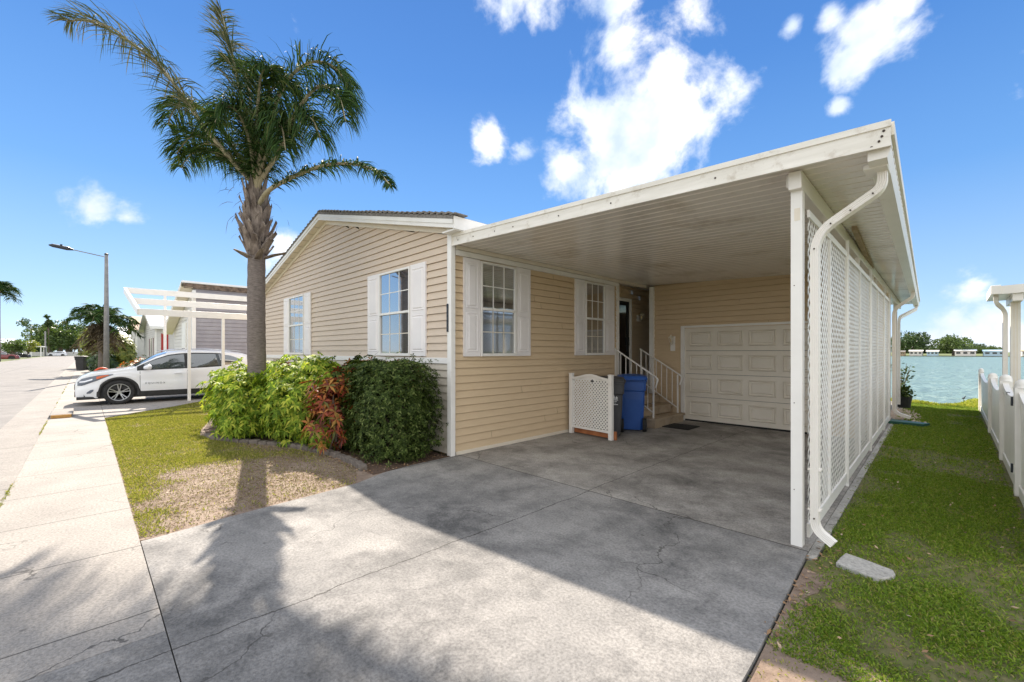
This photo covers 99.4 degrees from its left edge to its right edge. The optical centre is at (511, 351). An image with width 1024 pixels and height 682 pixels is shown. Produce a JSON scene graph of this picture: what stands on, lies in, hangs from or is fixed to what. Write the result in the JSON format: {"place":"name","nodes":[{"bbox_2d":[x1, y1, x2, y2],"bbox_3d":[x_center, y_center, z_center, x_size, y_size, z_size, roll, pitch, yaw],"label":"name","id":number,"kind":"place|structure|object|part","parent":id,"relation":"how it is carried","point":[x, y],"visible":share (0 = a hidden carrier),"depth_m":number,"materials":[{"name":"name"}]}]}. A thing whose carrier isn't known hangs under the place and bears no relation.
{"place":"outdoors","nodes":[
{"label":"outdoors","id":0,"kind":"place"},
{"bbox_2d":[0,356,74,428],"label":"road","id":1,"kind":"structure","parent":0,"point":[24,383],"depth_m":24.85,"materials":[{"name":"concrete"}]},
{"bbox_2d":[1,351,19,358],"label":"parked car","id":2,"kind":"object","parent":1,"relation":"on","point":[4,355],"visible":0.95,"depth_m":79.38,"materials":[{"name":"red paint"}]},
{"bbox_2d":[46,351,66,355],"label":"parked car","id":3,"kind":"object","parent":1,"relation":"on","point":[59,353],"visible":1,"depth_m":141.17,"materials":[{"name":"white paint"}]},
{"bbox_2d":[49,408,73,418],"bbox_3d":[-11.126,1.522,10.728,0.395,0.085,1.500,0,0,-44],"label":"storm drain","id":4,"kind":"object","parent":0,"point":[61,413],"visible":1,"depth_m":10.37,"materials":[{"name":"concrete"}]},
{"bbox_2d":[0,370,164,681],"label":"sidewalk","id":5,"kind":"structure","parent":0,"point":[75,584],"depth_m":3.30,"materials":[{"name":"concrete"}]},
{"bbox_2d":[74,356,88,369],"bbox_3d":[-35.910,0.968,36.255,0.741,1.195,0.819,0,0,-14],"label":"wheelie bin","id":6,"kind":"object","parent":5,"relation":"on","point":[81,362],"visible":0.76,"depth_m":35.97,"materials":[{"name":"black plastic"}]},
{"bbox_2d":[22,631,179,681],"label":"sidewalk apron","id":7,"kind":"object","parent":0,"point":[149,659],"visible":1,"depth_m":2.15,"materials":[{"name":"concrete"}]},
{"bbox_2d":[99,393,211,418],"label":"neighbour driveway","id":8,"kind":"structure","parent":0,"point":[136,405],"depth_m":13.07,"materials":[{"name":"concrete"}]},
{"bbox_2d":[74,348,246,403],"bbox_3d":[-11.271,0.730,14.469,4.676,1.670,2.266,0,0,-44],"label":"parked car","id":9,"kind":"object","parent":8,"relation":"on","point":[163,372],"visible":0.73,"depth_m":13.49,"materials":[{"name":"white paint"}]},
{"bbox_3d":[-10.935,0.321,13.668,1.000,0.470,0.143,0,0,-44],"label":"side window","id":10,"kind":"part","parent":9,"relation":"part of","materials":[{"name":"grey glass"}]},
{"bbox_3d":[-10.174,0.285,14.421,0.860,0.426,0.140,0,0,-44],"label":"side window","id":11,"kind":"part","parent":9,"relation":"part of","materials":[{"name":"grey glass"}]},
{"bbox_3d":[-9.611,0.279,14.974,0.520,0.345,0.132,0,0,-44],"label":"quarter window","id":12,"kind":"part","parent":9,"relation":"part of","materials":[{"name":"grey glass"}]},
{"bbox_2d":[123,287,246,400],"bbox_3d":[-8.398,-0.315,17.769,11.072,3.800,2.960,0,0,-44],"label":"open carport","id":13,"kind":"object","parent":8,"relation":"on","point":[134,302],"visible":0.4,"depth_m":14.53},
{"bbox_2d":[105,406,441,543],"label":"front lawn","id":14,"kind":"structure","parent":0,"point":[362,476],"depth_m":5.11,"materials":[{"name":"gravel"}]},
{"bbox_2d":[106,400,358,536],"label":"lawn grass","id":15,"kind":"structure","parent":14,"relation":"on","point":[180,432],"depth_m":6.82,"materials":[{"name":"green plant"}]},
{"bbox_2d":[204,418,448,474],"bbox_3d":[-4.276,1.584,8.276,2.260,0.030,7.400,0,0,-44],"label":"mulch bed","id":16,"kind":"object","parent":14,"relation":"on","point":[375,469],"visible":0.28,"depth_m":6.37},
{"bbox_2d":[42,0,397,436],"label":"palm tree","id":17,"kind":"object","parent":16,"relation":"on","point":[264,125],"visible":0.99,"depth_m":7.92,"materials":[{"name":"green plant"}]},
{"bbox_2d":[204,365,273,441],"bbox_3d":[-4.978,0.947,7.938,1.090,1.426,1.753,0,0,-44],"label":"umbrella shrub","id":18,"kind":"object","parent":16,"relation":"on","point":[231,416],"visible":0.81,"depth_m":7.51,"materials":[{"name":"green plant"}]},
{"bbox_2d":[195,357,285,427],"bbox_3d":[-5.436,0.885,9.253,2.117,1.530,2.913,0,0,-44],"label":"umbrella shrub","id":19,"kind":"object","parent":16,"relation":"on","point":[214,379],"visible":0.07,"depth_m":8.89,"materials":[{"name":"green plant"}]},
{"bbox_2d":[205,433,366,471],"bbox_3d":[-3.743,1.540,7.023,4.431,0.091,0.470,0,0,31],"label":"garden edging","id":20,"kind":"object","parent":16,"relation":"on","point":[356,463],"visible":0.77,"depth_m":6.95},
{"bbox_2d":[247,351,336,447],"bbox_3d":[-3.630,0.829,7.698,1.671,1.672,2.546,0,0,-44],"label":"umbrella shrub","id":21,"kind":"object","parent":16,"relation":"on","point":[285,396],"visible":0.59,"depth_m":7.11,"materials":[{"name":"green plant"}]},
{"bbox_2d":[150,441,449,511],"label":"leaf litter","id":22,"kind":"object","parent":16,"relation":"on","point":[309,472],"visible":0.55,"depth_m":5.94,"materials":[{"name":"brown plant"}]},
{"bbox_2d":[295,413,345,452],"bbox_3d":[-3.060,1.278,7.027,0.821,0.727,1.092,0,0,-44],"label":"umbrella shrub","id":23,"kind":"object","parent":16,"relation":"on","point":[312,440],"visible":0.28,"depth_m":6.73,"materials":[{"name":"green plant"}]},
{"bbox_2d":[301,366,357,455],"bbox_3d":[-2.854,0.909,6.902,1.066,1.366,1.287,0,0,-44],"label":"croton","id":24,"kind":"object","parent":16,"relation":"on","point":[328,405],"visible":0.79,"depth_m":6.59,"materials":[{"name":"red plant"}]},
{"bbox_2d":[324,354,401,451],"bbox_3d":[-2.565,0.847,7.250,1.132,1.607,1.548,0,0,-44],"label":"umbrella shrub","id":25,"kind":"object","parent":16,"relation":"on","point":[339,374],"visible":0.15,"depth_m":6.81,"materials":[{"name":"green plant"}]},
{"bbox_2d":[342,357,424,396],"bbox_3d":[-2.365,0.830,7.557,0.482,1.494,2.862,0,0,-44],"label":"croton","id":26,"kind":"object","parent":16,"relation":"on","point":[384,381],"visible":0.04,"depth_m":7.08,"materials":[{"name":"green plant"}]},
{"bbox_2d":[337,351,448,468],"bbox_3d":[-1.848,0.824,6.556,1.313,1.670,1.757,0,0,-44],"label":"clipped hedge","id":27,"kind":"object","parent":16,"relation":"on","point":[406,410],"visible":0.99,"depth_m":6.10,"materials":[{"name":"green plant"}]},
{"bbox_2d":[141,455,807,681],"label":"driveway","id":28,"kind":"structure","parent":0,"point":[457,568],"depth_m":2.88,"materials":[{"name":"concrete"}]},
{"bbox_2d":[0,0,1023,351],"label":"sky","id":29,"kind":"structure","parent":0,"point":[486,111],"materials":[{"name":"blue"}]},
{"bbox_2d":[1,352,1023,558],"bbox_3d":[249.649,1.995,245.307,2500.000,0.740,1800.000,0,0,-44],"label":"ground","id":30,"kind":"structure","parent":0,"point":[439,452],"depth_m":149.48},
{"bbox_2d":[1,339,15,351],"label":"distant house","id":31,"kind":"structure","parent":30,"relation":"on","point":[6,341],"depth_m":100.74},
{"bbox_2d":[0,281,22,361],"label":"palm tree","id":32,"kind":"object","parent":30,"relation":"on","point":[6,288],"visible":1,"depth_m":68.05,"materials":[{"name":"green plant"}]},
{"bbox_2d":[1,340,25,354],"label":"tree","id":33,"kind":"object","parent":30,"relation":"on","point":[19,352],"visible":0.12,"depth_m":95.92,"materials":[{"name":"green plant"}]},
{"bbox_2d":[1,339,28,353],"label":"tree","id":34,"kind":"object","parent":30,"relation":"on","point":[20,345],"visible":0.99,"depth_m":89.19,"materials":[{"name":"green plant"}]},
{"bbox_2d":[9,352,30,357],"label":"parked car","id":35,"kind":"object","parent":30,"relation":"on","point":[21,355],"visible":0.38,"depth_m":100.56,"materials":[{"name":"black paint"}]},
{"bbox_2d":[16,318,39,338],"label":"tree","id":36,"kind":"object","parent":30,"relation":"on","point":[25,322],"visible":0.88,"depth_m":172.88,"materials":[{"name":"green plant"}]},
{"bbox_2d":[23,340,40,357],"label":"tree","id":37,"kind":"object","parent":30,"relation":"on","point":[31,347],"visible":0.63,"depth_m":112.31,"materials":[{"name":"green plant"}]},
{"bbox_2d":[25,339,42,351],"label":"tree","id":38,"kind":"object","parent":30,"relation":"on","point":[37,349],"visible":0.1,"depth_m":280.75,"materials":[{"name":"green plant"}]},
{"bbox_2d":[0,362,75,506],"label":"road gutter","id":39,"kind":"object","parent":30,"relation":"on","point":[20,431],"visible":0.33,"depth_m":8.78,"materials":[{"name":"concrete"}]},
{"bbox_2d":[0,377,71,505],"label":"joint weeds","id":40,"kind":"object","parent":39,"relation":"on","point":[5,495],"visible":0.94,"depth_m":5.00,"materials":[{"name":"green plant"}]},
{"bbox_2d":[31,346,46,356],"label":"distant carport","id":41,"kind":"object","parent":30,"relation":"on","point":[40,350],"visible":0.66,"depth_m":133.04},
{"bbox_2d":[44,331,45,355],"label":"utility pole","id":42,"kind":"object","parent":30,"relation":"on","point":[44,343],"visible":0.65,"depth_m":146.44,"materials":[{"name":"concrete"}]},
{"bbox_2d":[43,314,54,352],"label":"tree","id":43,"kind":"object","parent":30,"relation":"on","point":[48,323],"visible":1,"depth_m":154.40,"materials":[{"name":"green plant"}]},
{"bbox_2d":[21,324,78,351],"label":"tree","id":44,"kind":"object","parent":30,"relation":"on","point":[56,340],"visible":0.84,"depth_m":156.67,"materials":[{"name":"green plant"}]},
{"bbox_2d":[32,352,84,355],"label":"boundary wall","id":45,"kind":"structure","parent":30,"relation":"on","point":[68,353],"depth_m":159.21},
{"bbox_2d":[37,319,83,350],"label":"tree","id":46,"kind":"object","parent":30,"relation":"on","point":[72,327],"visible":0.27,"depth_m":163.88,"materials":[{"name":"green plant"}]},
{"bbox_2d":[49,244,109,369],"bbox_3d":[-25.392,-2.305,25.520,2.550,7.740,0.300,0,0,-44],"label":"street light","id":47,"kind":"object","parent":30,"relation":"on","point":[106,357],"visible":0.92,"depth_m":26.22,"materials":[{"name":"metal"}]},
{"bbox_2d":[76,328,112,355],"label":"shrub","id":48,"kind":"object","parent":30,"relation":"on","point":[81,345],"visible":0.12,"depth_m":40.35,"materials":[{"name":"green plant"}]},
{"bbox_2d":[54,303,144,369],"bbox_3d":[-28.749,-1.009,30.450,4.657,5.148,4.381,0,0,-44],"label":"palm tree","id":49,"kind":"object","parent":30,"relation":"on","point":[91,314],"visible":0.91,"depth_m":30.11,"materials":[{"name":"green plant"}]},
{"bbox_2d":[86,351,118,371],"bbox_3d":[-31.489,0.828,33.414,1.996,2.010,4.606,0,0,-44],"label":"shrub","id":50,"kind":"object","parent":30,"relation":"on","point":[92,363],"visible":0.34,"depth_m":32.50,"materials":[{"name":"green plant"}]},
{"bbox_2d":[109,332,137,367],"bbox_3d":[-32.112,0.104,35.619,2.200,3.396,3.837,0,0,-44],"label":"shrub","id":51,"kind":"object","parent":30,"relation":"on","point":[130,347],"visible":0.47,"depth_m":34.85,"materials":[{"name":"green plant"}]},
{"bbox_2d":[117,361,134,367],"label":"flower bush","id":52,"kind":"object","parent":30,"relation":"on","point":[126,364],"visible":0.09,"depth_m":20.51,"materials":[{"name":"orange plant"}]},
{"bbox_2d":[127,316,143,357],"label":"neighbour house","id":53,"kind":"structure","parent":30,"relation":"on","point":[139,343],"depth_m":38.38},
{"bbox_2d":[128,355,146,363],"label":"flower bush","id":54,"kind":"object","parent":30,"relation":"on","point":[136,360],"visible":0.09,"depth_m":24.20,"materials":[{"name":"white plant"}]},
{"bbox_2d":[138,315,174,357],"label":"neighbour house","id":55,"kind":"structure","parent":30,"relation":"on","point":[151,328],"depth_m":28.01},
{"bbox_2d":[161,333,167,351],"bbox_3d":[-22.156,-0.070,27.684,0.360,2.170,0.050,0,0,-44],"label":"door","id":56,"kind":"structure","parent":55,"relation":"in","point":[162,335],"depth_m":27.59,"materials":[{"name":"red paint"}]},
{"bbox_2d":[163,280,246,353],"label":"neighbour house","id":57,"kind":"structure","parent":30,"relation":"on","point":[205,333],"depth_m":17.21,"materials":[{"name":"white"}]},
{"bbox_2d":[182,322,186,348],"bbox_3d":[-13.526,-0.185,17.903,0.060,2.000,1.000,0,0,-44],"label":"window","id":58,"kind":"structure","parent":57,"relation":"in","point":[184,326],"depth_m":17.72,"materials":[{"name":"white"}]},
{"bbox_2d":[265,209,654,456],"bbox_3d":[0.833,-0.785,14.782,14.490,4.739,10.080,0,0,-44],"label":"mobile home","id":59,"kind":"object","parent":30,"relation":"on","point":[492,333],"visible":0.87,"depth_m":7.90,"materials":[{"name":"beige plastic"}]},
{"bbox_2d":[288,294,303,354],"bbox_3d":[-5.576,-0.680,11.232,0.070,1.510,1.100,0,0,-44],"label":"window","id":60,"kind":"structure","parent":59,"relation":"in","point":[296,303],"depth_m":11.25,"materials":[{"name":"clear glass"}]},
{"bbox_2d":[378,266,409,355],"bbox_3d":[-2.082,-0.680,7.677,0.070,1.510,1.070,0,0,-44],"label":"window","id":61,"kind":"structure","parent":59,"relation":"in","point":[394,285],"depth_m":7.67,"materials":[{"name":"clear glass"}]},
{"bbox_2d":[480,261,516,355],"bbox_3d":[-0.220,-0.680,7.151,0.790,1.510,0.070,0,0,-44],"label":"window","id":62,"kind":"structure","parent":59,"relation":"in","point":[498,282],"depth_m":7.14,"materials":[{"name":"clear glass"}]},
{"bbox_2d":[585,281,605,354],"bbox_3d":[1.738,-0.680,9.075,0.700,1.510,0.070,0,0,-44],"label":"window","id":63,"kind":"structure","parent":59,"relation":"in","point":[594,292],"depth_m":9.07,"materials":[{"name":"clear glass"}]},
{"bbox_2d":[619,297,631,373],"bbox_3d":[2.578,-0.250,10.489,1.140,2.130,0.090,0,0,-44],"label":"door","id":64,"kind":"structure","parent":59,"relation":"in","point":[625,304],"depth_m":10.72,"materials":[{"name":"black"}]},
{"bbox_2d":[636,312,643,321],"bbox_3d":[3.300,-0.891,11.123,0.152,0.249,0.174,0,0,-44],"label":"wall lantern","id":65,"kind":"object","parent":59,"relation":"attached to","point":[638,318],"depth_m":11.13,"materials":[{"name":"black metal"}]},
{"bbox_2d":[891,330,932,350],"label":"tree","id":66,"kind":"object","parent":30,"relation":"on","point":[912,342],"visible":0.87,"depth_m":176.99,"materials":[{"name":"green plant"}]},
{"bbox_2d":[920,345,931,353],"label":"tree","id":67,"kind":"object","parent":30,"relation":"on","point":[925,351],"visible":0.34,"depth_m":355.00,"materials":[{"name":"green plant"}]},
{"bbox_2d":[932,347,949,353],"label":"tree","id":68,"kind":"object","parent":30,"relation":"on","point":[941,352],"visible":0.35,"depth_m":338.69,"materials":[{"name":"green plant"}]},
{"bbox_2d":[928,333,974,355],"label":"tree","id":69,"kind":"object","parent":30,"relation":"on","point":[947,342],"visible":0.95,"depth_m":165.07,"materials":[{"name":"green plant"}]},
{"bbox_2d":[954,349,976,355],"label":"lakeside house","id":70,"kind":"structure","parent":30,"relation":"on","point":[965,352],"depth_m":159.33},
{"bbox_2d":[970,343,986,347],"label":"tree","id":71,"kind":"object","parent":30,"relation":"on","point":[979,345],"visible":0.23,"depth_m":335.27,"materials":[{"name":"green plant"}]},
{"bbox_2d":[972,346,985,353],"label":"tree","id":72,"kind":"object","parent":30,"relation":"on","point":[979,349],"visible":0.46,"depth_m":329.64,"materials":[{"name":"green plant"}]},
{"bbox_2d":[980,345,1001,352],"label":"tree","id":73,"kind":"object","parent":30,"relation":"on","point":[992,348],"visible":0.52,"depth_m":322.12,"materials":[{"name":"green plant"}]},
{"bbox_2d":[446,401,898,552],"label":"carport slab","id":74,"kind":"structure","parent":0,"point":[734,478],"depth_m":5.77,"materials":[{"name":"concrete"}]},
{"bbox_2d":[569,373,616,440],"bbox_3d":[1.473,0.988,8.015,0.121,1.155,1.044,0,0,-40],"label":"lattice screen","id":75,"kind":"object","parent":74,"relation":"on","point":[609,433],"visible":1,"depth_m":7.99,"materials":[{"name":"white plastic"}]},
{"bbox_2d":[591,376,625,434],"bbox_3d":[1.833,1.018,8.273,0.635,1.095,0.750,0,0,13],"label":"wheelie bin","id":76,"kind":"object","parent":74,"relation":"on","point":[619,382],"visible":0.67,"depth_m":7.96,"materials":[{"name":"grey plastic"}]},
{"bbox_2d":[617,374,647,431],"bbox_3d":[2.417,1.012,8.775,0.614,1.105,0.727,0,0,16],"label":"wheelie bin","id":77,"kind":"object","parent":74,"relation":"on","point":[633,402],"visible":0.69,"depth_m":8.54,"materials":[{"name":"blue plastic"}]},
{"bbox_2d":[615,348,684,428],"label":"entry steps","id":78,"kind":"structure","parent":74,"relation":"on","point":[654,421],"depth_m":9.55,"materials":[{"name":"concrete"}]},
{"bbox_2d":[662,423,699,429],"bbox_3d":[3.463,1.559,9.081,0.570,0.016,0.700,0,0,-44],"label":"door mat","id":79,"kind":"object","parent":74,"relation":"on","point":[681,426],"depth_m":8.98,"materials":[{"name":"rubber"}]},
{"bbox_2d":[452,119,919,546],"bbox_3d":[5.682,-0.092,9.778,14.036,3.321,5.417,0,0,-44],"label":"carport","id":80,"kind":"object","parent":74,"relation":"on","point":[827,205],"visible":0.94,"depth_m":4.78,"materials":[{"name":"white metal"}]},
{"bbox_2d":[654,270,885,437],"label":"storage shed","id":81,"kind":"structure","parent":74,"relation":"on","point":[728,359],"depth_m":9.16,"materials":[{"name":"beige"}]},
{"bbox_2d":[668,335,674,350],"bbox_3d":[3.692,-0.205,10.049,0.163,0.380,0.126,0,0,-44],"label":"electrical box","id":82,"kind":"object","parent":81,"relation":"attached to","point":[672,342],"depth_m":10.07,"materials":[{"name":"white metal"}]},
{"bbox_2d":[685,323,820,433],"bbox_3d":[4.861,0.517,8.997,0.054,2.096,2.580,0,0,-44],"label":"garage door","id":83,"kind":"structure","parent":81,"relation":"in","point":[728,352],"depth_m":9.05,"materials":[{"name":"metal"}]},
{"bbox_2d":[806,408,902,561],"bbox_3d":[7.156,1.617,8.305,0.080,0.080,13.955,0,0,44],"label":"slab edge","id":84,"kind":"object","parent":74,"relation":"attached to","point":[814,551],"visible":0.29,"depth_m":4.50,"materials":[{"name":"concrete"}]},
{"bbox_2d":[748,647,862,681],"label":"yard grass","id":85,"kind":"structure","parent":0,"point":[792,668],"depth_m":2.15,"materials":[{"name":"green plant"}]},
{"bbox_2d":[766,404,1023,681],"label":"side yard","id":86,"kind":"structure","parent":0,"point":[909,661],"depth_m":2.93,"materials":[{"name":"green plant"}]},
{"bbox_2d":[747,568,889,681],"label":"bare soil","id":87,"kind":"structure","parent":86,"relation":"on","point":[809,673],"depth_m":2.22,"materials":[{"name":"brown soil"}]},
{"bbox_2d":[836,553,894,582],"bbox_3d":[2.553,1.574,3.148,0.248,0.042,0.339,0,0,-28],"label":"splash block","id":88,"kind":"object","parent":86,"relation":"on","point":[864,567],"depth_m":3.12,"materials":[{"name":"concrete"}]},
{"bbox_2d":[764,413,1023,681],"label":"leaf litter","id":89,"kind":"object","parent":86,"relation":"on","point":[839,637],"visible":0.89,"depth_m":2.85,"materials":[{"name":"brown plant"}]},
{"bbox_2d":[885,408,926,422],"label":"river stones","id":90,"kind":"object","parent":86,"relation":"on","point":[893,416],"visible":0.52,"depth_m":10.74,"materials":[{"name":"beige stone"}]},
{"bbox_2d":[897,385,916,407],"bbox_3d":[11.075,1.262,12.280,0.857,0.645,0.550,0,0,-44],"label":"plant pot","id":91,"kind":"object","parent":86,"relation":"on","point":[906,397],"visible":0.81,"depth_m":12.14,"materials":[{"name":"black plastic"}]},
{"bbox_2d":[891,363,915,386],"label":"shrub","id":92,"kind":"object","parent":91,"relation":"in","point":[902,382],"visible":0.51,"depth_m":13.49,"materials":[{"name":"green plant"}]},
{"bbox_2d":[888,419,929,426],"bbox_3d":[8.525,1.550,9.392,0.391,0.070,0.658,0,0,-27],"label":"splash block","id":93,"kind":"object","parent":86,"relation":"on","point":[904,422],"depth_m":9.29,"materials":[{"name":"green plastic"}]},
{"bbox_2d":[871,402,1005,479],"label":"yard grass","id":94,"kind":"structure","parent":86,"relation":"on","point":[965,442],"depth_m":7.70,"materials":[{"name":"green plant"}]},
{"bbox_2d":[978,368,1023,506],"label":"vinyl fence","id":95,"kind":"object","parent":86,"relation":"on","point":[1001,407],"visible":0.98,"depth_m":6.03,"materials":[{"name":"white plastic"}]},
{"bbox_2d":[986,284,1023,386],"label":"neighbour carport","id":96,"kind":"object","parent":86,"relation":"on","point":[1012,296],"visible":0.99,"depth_m":8.79,"materials":[{"name":"white metal"}]},
{"bbox_2d":[900,351,906,355],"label":"lakeside house","id":97,"kind":"structure","parent":0,"point":[902,353],"depth_m":172.28,"materials":[{"name":"brown wood"}]},
{"bbox_2d":[909,350,923,355],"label":"lakeside house","id":98,"kind":"structure","parent":0,"point":[915,352],"depth_m":169.38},
{"bbox_2d":[926,350,939,355],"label":"lakeside house","id":99,"kind":"structure","parent":0,"point":[932,352],"depth_m":166.33,"materials":[{"name":"blue"}]},
{"bbox_2d":[891,397,977,407],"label":"bank grass","id":100,"kind":"structure","parent":0,"point":[971,402],"depth_m":13.03,"materials":[{"name":"green plant"}]},
{"bbox_2d":[885,356,1023,403],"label":"lake water","id":101,"kind":"structure","parent":0,"point":[944,379],"depth_m":34.14,"materials":[{"name":"blue liquid"}]},
{"bbox_2d":[982,350,1001,355],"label":"lakeside house","id":102,"kind":"structure","parent":0,"point":[992,352],"depth_m":155.13,"materials":[{"name":"blue"}]}
]}

